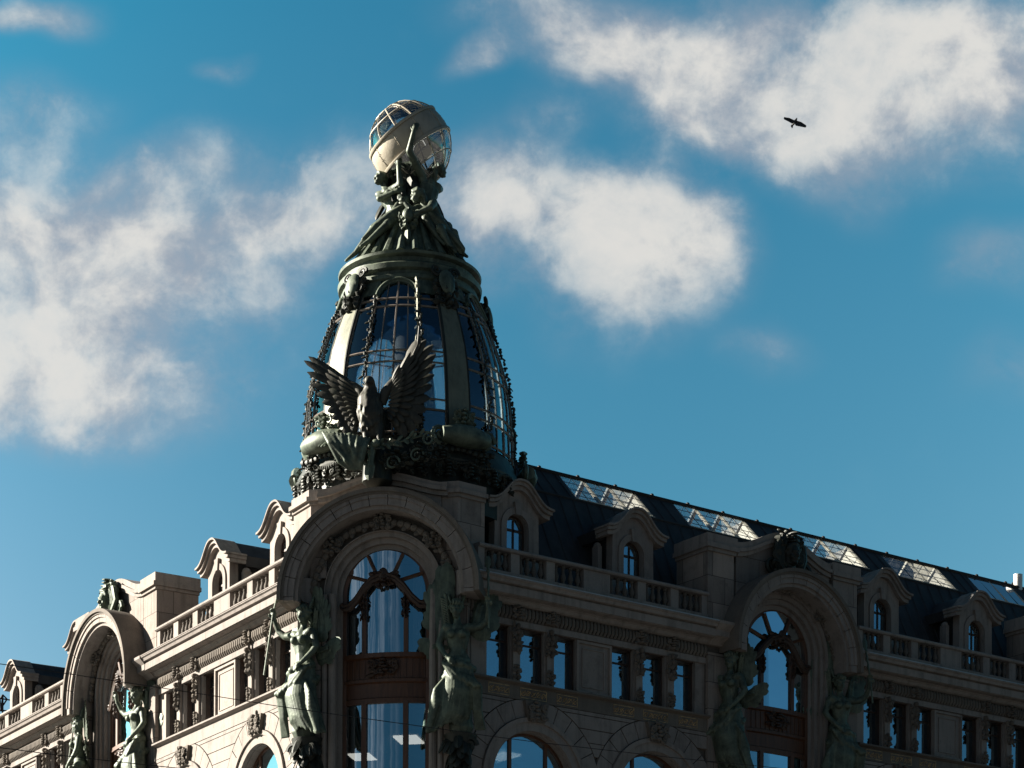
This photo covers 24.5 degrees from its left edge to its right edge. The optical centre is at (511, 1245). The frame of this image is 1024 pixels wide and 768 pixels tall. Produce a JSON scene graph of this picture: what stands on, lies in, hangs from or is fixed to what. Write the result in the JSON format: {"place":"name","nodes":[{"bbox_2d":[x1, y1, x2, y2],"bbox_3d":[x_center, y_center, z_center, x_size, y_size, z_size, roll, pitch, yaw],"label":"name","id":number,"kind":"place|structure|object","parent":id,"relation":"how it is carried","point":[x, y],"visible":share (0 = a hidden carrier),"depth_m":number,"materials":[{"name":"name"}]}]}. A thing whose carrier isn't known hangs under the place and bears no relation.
{"place":"outdoors","nodes":[
{"label":"outdoors","id":0,"kind":"place"},
{"bbox_2d":[0,747,175,767],"bbox_3d":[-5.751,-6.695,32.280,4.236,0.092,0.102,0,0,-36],"label":"overhead wire","id":1,"kind":"object","parent":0,"point":[87,758],"visible":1,"depth_m":32.27,"materials":[{"name":"metal"}]},
{"bbox_2d":[1,664,775,767],"bbox_3d":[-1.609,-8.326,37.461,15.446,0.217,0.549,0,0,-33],"label":"overhead wire","id":2,"kind":"object","parent":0,"point":[377,720],"visible":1,"depth_m":37.25,"materials":[{"name":"metal"}]},
{"bbox_2d":[289,161,537,524],"bbox_3d":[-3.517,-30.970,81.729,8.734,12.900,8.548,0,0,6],"label":"glass dome tower","id":3,"kind":"structure","parent":0,"point":[395,289],"depth_m":79.09,"materials":[{"name":"green metal"}]},
{"bbox_2d":[304,298,343,459],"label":"dome window","id":4,"kind":"structure","parent":3,"relation":"in","point":[318,407],"depth_m":79.92,"materials":[{"name":"glass"}]},
{"bbox_2d":[360,340,392,390],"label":"dome window","id":5,"kind":"structure","parent":3,"relation":"in","point":[375,354],"depth_m":83.94,"materials":[{"name":"blue glass"}]},
{"bbox_2d":[345,157,410,261],"bbox_3d":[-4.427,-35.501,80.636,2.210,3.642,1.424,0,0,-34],"label":"globe bearer statue","id":6,"kind":"object","parent":3,"relation":"on","point":[386,221],"visible":0.97,"depth_m":80.47,"materials":[{"name":"green metal"}]},
{"bbox_2d":[345,276,445,434],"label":"dome window","id":7,"kind":"structure","parent":3,"relation":"in","point":[396,302],"depth_m":78.70,"materials":[{"name":"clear glass"}]},
{"bbox_2d":[388,157,416,205],"bbox_3d":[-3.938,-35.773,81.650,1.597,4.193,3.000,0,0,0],"label":"globe bearer statue","id":8,"kind":"object","parent":3,"relation":"on","point":[391,172],"visible":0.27,"depth_m":81.15,"materials":[{"name":"green metal"}]},
{"bbox_2d":[398,207,418,244],"bbox_3d":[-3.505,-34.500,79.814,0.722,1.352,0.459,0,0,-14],"label":"mask ornament","id":9,"kind":"object","parent":3,"relation":"on","point":[405,216],"visible":1,"depth_m":79.72,"materials":[{"name":"green metal"}]},
{"bbox_2d":[369,100,451,180],"bbox_3d":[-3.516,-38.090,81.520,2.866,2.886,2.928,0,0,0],"label":"glass globe","id":10,"kind":"object","parent":3,"relation":"on","point":[387,147],"visible":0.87,"depth_m":80.78,"materials":[{"name":"metal"}]},
{"bbox_2d":[397,186,467,257],"bbox_3d":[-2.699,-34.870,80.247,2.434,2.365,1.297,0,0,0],"label":"globe bearer statue","id":11,"kind":"object","parent":3,"relation":"on","point":[451,240],"visible":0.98,"depth_m":79.94,"materials":[{"name":"green metal"}]},
{"bbox_2d":[406,122,463,257],"bbox_3d":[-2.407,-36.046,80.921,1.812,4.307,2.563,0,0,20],"label":"globe bearer statue","id":12,"kind":"object","parent":3,"relation":"on","point":[431,186],"visible":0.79,"depth_m":80.47,"materials":[{"name":"green metal"}]},
{"bbox_2d":[428,340,503,456],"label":"dome window","id":13,"kind":"structure","parent":3,"relation":"in","point":[437,344],"depth_m":83.91,"materials":[{"name":"blue glass"}]},
{"bbox_2d":[456,288,514,470],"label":"dome window","id":14,"kind":"structure","parent":3,"relation":"in","point":[502,430],"depth_m":79.67,"materials":[{"name":"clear glass"}]},
{"bbox_2d":[0,0,1023,713],"label":"sky","id":15,"kind":"structure","parent":0,"point":[697,296],"materials":[{"name":"blue"}]},
{"bbox_2d":[784,117,805,127],"bbox_3d":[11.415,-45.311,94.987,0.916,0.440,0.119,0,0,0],"label":"crow","id":16,"kind":"object","parent":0,"point":[796,122],"visible":1,"depth_m":94.96,"materials":[{"name":"black"}]},
{"label":"road","id":17,"kind":"structure","parent":0,"visible":0},
{"bbox_2d":[0,462,1023,767],"bbox_3d":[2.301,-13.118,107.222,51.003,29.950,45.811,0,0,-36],"label":"corner building","id":18,"kind":"structure","parent":17,"relation":"on","point":[628,618],"depth_m":83.35,"materials":[{"name":"stone"}]},
{"bbox_2d":[0,695,9,712],"bbox_3d":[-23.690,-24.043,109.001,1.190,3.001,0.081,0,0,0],"label":"roof antenna","id":19,"kind":"object","parent":18,"relation":"on","point":[2,702],"visible":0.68,"depth_m":108.97,"materials":[{"name":"metal"}]},
{"bbox_2d":[53,747,59,767],"bbox_3d":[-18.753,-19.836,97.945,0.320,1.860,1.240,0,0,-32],"label":"window","id":20,"kind":"structure","parent":18,"relation":"in","point":[57,765],"depth_m":98.40,"materials":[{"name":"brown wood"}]},
{"bbox_2d":[68,739,73,765],"bbox_3d":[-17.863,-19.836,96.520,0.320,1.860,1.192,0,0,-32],"label":"window","id":21,"kind":"structure","parent":18,"relation":"in","point":[72,739],"depth_m":96.97,"materials":[{"name":"wood"}]},
{"bbox_2d":[65,699,90,767],"bbox_3d":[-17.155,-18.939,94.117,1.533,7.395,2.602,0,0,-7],"label":"winged statue","id":22,"kind":"object","parent":18,"relation":"attached to","point":[78,746],"visible":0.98,"depth_m":93.86,"materials":[{"name":"green metal"}]},
{"bbox_2d":[97,578,124,610],"bbox_3d":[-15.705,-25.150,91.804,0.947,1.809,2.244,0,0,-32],"label":"mask cartouche","id":23,"kind":"object","parent":18,"relation":"on","point":[109,597],"visible":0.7,"depth_m":91.41,"materials":[{"name":"green metal"}]},
{"bbox_2d":[107,655,133,767],"bbox_3d":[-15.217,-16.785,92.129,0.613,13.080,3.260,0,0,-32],"label":"arched window","id":24,"kind":"structure","parent":18,"relation":"in","point":[120,729],"depth_m":92.64,"materials":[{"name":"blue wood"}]},
{"bbox_2d":[112,680,162,767],"bbox_3d":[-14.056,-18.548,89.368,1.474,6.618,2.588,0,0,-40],"label":"winged statue","id":25,"kind":"object","parent":18,"relation":"attached to","point":[136,749],"visible":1,"depth_m":88.99,"materials":[{"name":"green metal"}]},
{"bbox_2d":[168,690,176,735],"bbox_3d":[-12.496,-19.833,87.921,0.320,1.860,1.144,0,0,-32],"label":"window","id":26,"kind":"structure","parent":18,"relation":"in","point":[173,714],"depth_m":88.36,"materials":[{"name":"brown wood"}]},
{"bbox_2d":[185,682,194,727],"bbox_3d":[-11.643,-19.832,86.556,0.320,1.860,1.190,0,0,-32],"label":"window","id":27,"kind":"structure","parent":18,"relation":"in","point":[190,706],"depth_m":87.01,"materials":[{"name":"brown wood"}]},
{"bbox_2d":[204,670,213,719],"bbox_3d":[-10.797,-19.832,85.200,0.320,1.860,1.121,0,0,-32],"label":"window","id":28,"kind":"structure","parent":18,"relation":"in","point":[209,676],"depth_m":85.60,"materials":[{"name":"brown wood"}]},
{"bbox_2d":[238,656,247,703],"bbox_3d":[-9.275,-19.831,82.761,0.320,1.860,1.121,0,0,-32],"label":"window","id":29,"kind":"structure","parent":18,"relation":"in","point":[243,677],"depth_m":83.19,"materials":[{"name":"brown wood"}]},
{"bbox_2d":[257,645,268,695],"bbox_3d":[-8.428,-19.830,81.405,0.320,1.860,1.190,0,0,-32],"label":"window","id":30,"kind":"structure","parent":18,"relation":"in","point":[262,678],"depth_m":81.86,"materials":[{"name":"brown wood"}]},
{"bbox_2d":[253,746,277,767],"bbox_3d":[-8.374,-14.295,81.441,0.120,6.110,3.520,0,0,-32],"label":"window","id":31,"kind":"structure","parent":18,"relation":"in","point":[266,759],"depth_m":81.64,"materials":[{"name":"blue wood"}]},
{"bbox_2d":[278,637,290,685],"bbox_3d":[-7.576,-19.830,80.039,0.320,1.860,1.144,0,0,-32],"label":"window","id":32,"kind":"structure","parent":18,"relation":"in","point":[285,645],"depth_m":80.45,"materials":[{"name":"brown wood"}]},
{"bbox_2d":[263,586,340,767],"bbox_3d":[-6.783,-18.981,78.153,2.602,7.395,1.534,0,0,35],"label":"winged statue","id":33,"kind":"object","parent":18,"relation":"attached to","point":[297,689],"visible":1,"depth_m":77.87,"materials":[{"name":"green metal"}]},
{"bbox_2d":[304,326,436,487],"bbox_3d":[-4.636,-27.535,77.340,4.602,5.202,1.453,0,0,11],"label":"eagle statue","id":34,"kind":"object","parent":18,"relation":"on","point":[353,407],"visible":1,"depth_m":77.08,"materials":[{"name":"green metal"}]},
{"bbox_2d":[340,550,428,767],"bbox_3d":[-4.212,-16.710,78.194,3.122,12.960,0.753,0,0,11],"label":"arched window","id":35,"kind":"structure","parent":18,"relation":"in","point":[386,675],"depth_m":78.19,"materials":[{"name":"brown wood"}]},
{"bbox_2d":[417,556,501,767],"bbox_3d":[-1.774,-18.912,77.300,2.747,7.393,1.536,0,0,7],"label":"winged statue","id":36,"kind":"object","parent":18,"relation":"attached to","point":[455,699],"visible":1,"depth_m":76.92,"materials":[{"name":"green metal"}]},
{"bbox_2d":[487,624,507,677],"bbox_3d":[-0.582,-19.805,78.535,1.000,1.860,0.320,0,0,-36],"label":"window","id":37,"kind":"structure","parent":18,"relation":"in","point":[497,644],"depth_m":78.74,"materials":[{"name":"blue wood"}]},
{"bbox_2d":[494,734,562,767],"bbox_3d":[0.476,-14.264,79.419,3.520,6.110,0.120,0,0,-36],"label":"window","id":38,"kind":"structure","parent":18,"relation":"in","point":[513,753],"depth_m":79.42,"materials":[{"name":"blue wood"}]},
{"bbox_2d":[520,628,541,684],"bbox_3d":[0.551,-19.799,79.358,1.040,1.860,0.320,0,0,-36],"label":"window","id":39,"kind":"structure","parent":18,"relation":"in","point":[530,657],"depth_m":79.53,"materials":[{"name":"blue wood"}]},
{"bbox_2d":[554,635,573,689],"bbox_3d":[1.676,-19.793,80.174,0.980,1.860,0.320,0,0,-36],"label":"window","id":40,"kind":"structure","parent":18,"relation":"in","point":[563,662],"depth_m":80.35,"materials":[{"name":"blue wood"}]},
{"bbox_2d":[612,646,630,700],"bbox_3d":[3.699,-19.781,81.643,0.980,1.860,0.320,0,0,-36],"label":"window","id":41,"kind":"structure","parent":18,"relation":"in","point":[620,656],"depth_m":81.82,"materials":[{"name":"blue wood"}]},
{"bbox_2d":[625,754,670,767],"bbox_3d":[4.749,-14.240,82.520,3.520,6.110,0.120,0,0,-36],"label":"window","id":42,"kind":"structure","parent":18,"relation":"in","point":[639,761],"depth_m":82.48,"materials":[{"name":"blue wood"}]},
{"bbox_2d":[643,653,662,705],"bbox_3d":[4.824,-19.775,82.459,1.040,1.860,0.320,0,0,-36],"label":"window","id":43,"kind":"structure","parent":18,"relation":"in","point":[652,679],"depth_m":82.66,"materials":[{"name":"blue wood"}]},
{"bbox_2d":[674,659,692,711],"bbox_3d":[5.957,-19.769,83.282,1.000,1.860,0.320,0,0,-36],"label":"window","id":44,"kind":"structure","parent":18,"relation":"in","point":[682,685],"depth_m":83.49,"materials":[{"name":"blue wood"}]},
{"bbox_2d":[705,637,768,767],"bbox_3d":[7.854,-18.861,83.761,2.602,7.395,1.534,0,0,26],"label":"winged statue","id":45,"kind":"object","parent":18,"relation":"attached to","point":[725,732],"visible":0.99,"depth_m":83.39,"materials":[{"name":"green metal"}]},
{"bbox_2d":[745,610,811,767],"bbox_3d":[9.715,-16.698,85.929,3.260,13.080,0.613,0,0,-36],"label":"arched window","id":46,"kind":"structure","parent":18,"relation":"in","point":[776,729],"depth_m":86.00,"materials":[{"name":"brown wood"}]},
{"bbox_2d":[765,528,811,572],"bbox_3d":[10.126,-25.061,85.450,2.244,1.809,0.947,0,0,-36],"label":"mask cartouche","id":47,"kind":"object","parent":18,"relation":"on","point":[789,551],"visible":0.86,"depth_m":85.11,"materials":[{"name":"green metal"}]},
{"bbox_2d":[802,638,874,767],"bbox_3d":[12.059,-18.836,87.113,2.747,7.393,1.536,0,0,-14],"label":"winged statue","id":48,"kind":"object","parent":18,"relation":"attached to","point":[844,749],"visible":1,"depth_m":86.71,"materials":[{"name":"green metal"}]},
{"bbox_2d":[864,697,879,744],"bbox_3d":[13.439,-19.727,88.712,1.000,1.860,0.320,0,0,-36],"label":"window","id":49,"kind":"structure","parent":18,"relation":"in","point":[871,711],"depth_m":88.92,"materials":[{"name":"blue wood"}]},
{"bbox_2d":[890,701,906,749],"bbox_3d":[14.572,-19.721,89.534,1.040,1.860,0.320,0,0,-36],"label":"window","id":50,"kind":"structure","parent":18,"relation":"in","point":[897,727],"depth_m":89.77,"materials":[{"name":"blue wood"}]},
{"bbox_2d":[917,707,931,754],"bbox_3d":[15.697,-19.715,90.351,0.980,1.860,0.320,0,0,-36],"label":"window","id":51,"kind":"structure","parent":18,"relation":"in","point":[924,734],"depth_m":90.59,"materials":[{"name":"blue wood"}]},
{"bbox_2d":[962,715,976,762],"bbox_3d":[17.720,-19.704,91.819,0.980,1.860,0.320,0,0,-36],"label":"window","id":52,"kind":"structure","parent":18,"relation":"in","point":[968,723],"depth_m":92.04,"materials":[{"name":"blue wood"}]},
{"bbox_2d":[987,720,1001,766],"bbox_3d":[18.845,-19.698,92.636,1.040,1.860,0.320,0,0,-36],"label":"window","id":53,"kind":"structure","parent":18,"relation":"in","point":[994,745],"depth_m":92.87,"materials":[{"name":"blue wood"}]},
{"bbox_2d":[1012,573,1022,589],"bbox_3d":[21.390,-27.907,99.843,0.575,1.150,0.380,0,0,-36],"label":"roof vent","id":54,"kind":"object","parent":18,"relation":"on","point":[1018,579],"visible":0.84,"depth_m":99.74,"materials":[{"name":"metal"}]},
{"bbox_2d":[1012,725,1023,767],"bbox_3d":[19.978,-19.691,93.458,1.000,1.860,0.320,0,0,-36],"label":"window","id":55,"kind":"structure","parent":18,"relation":"in","point":[1017,751],"depth_m":93.69,"materials":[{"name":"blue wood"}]}
]}

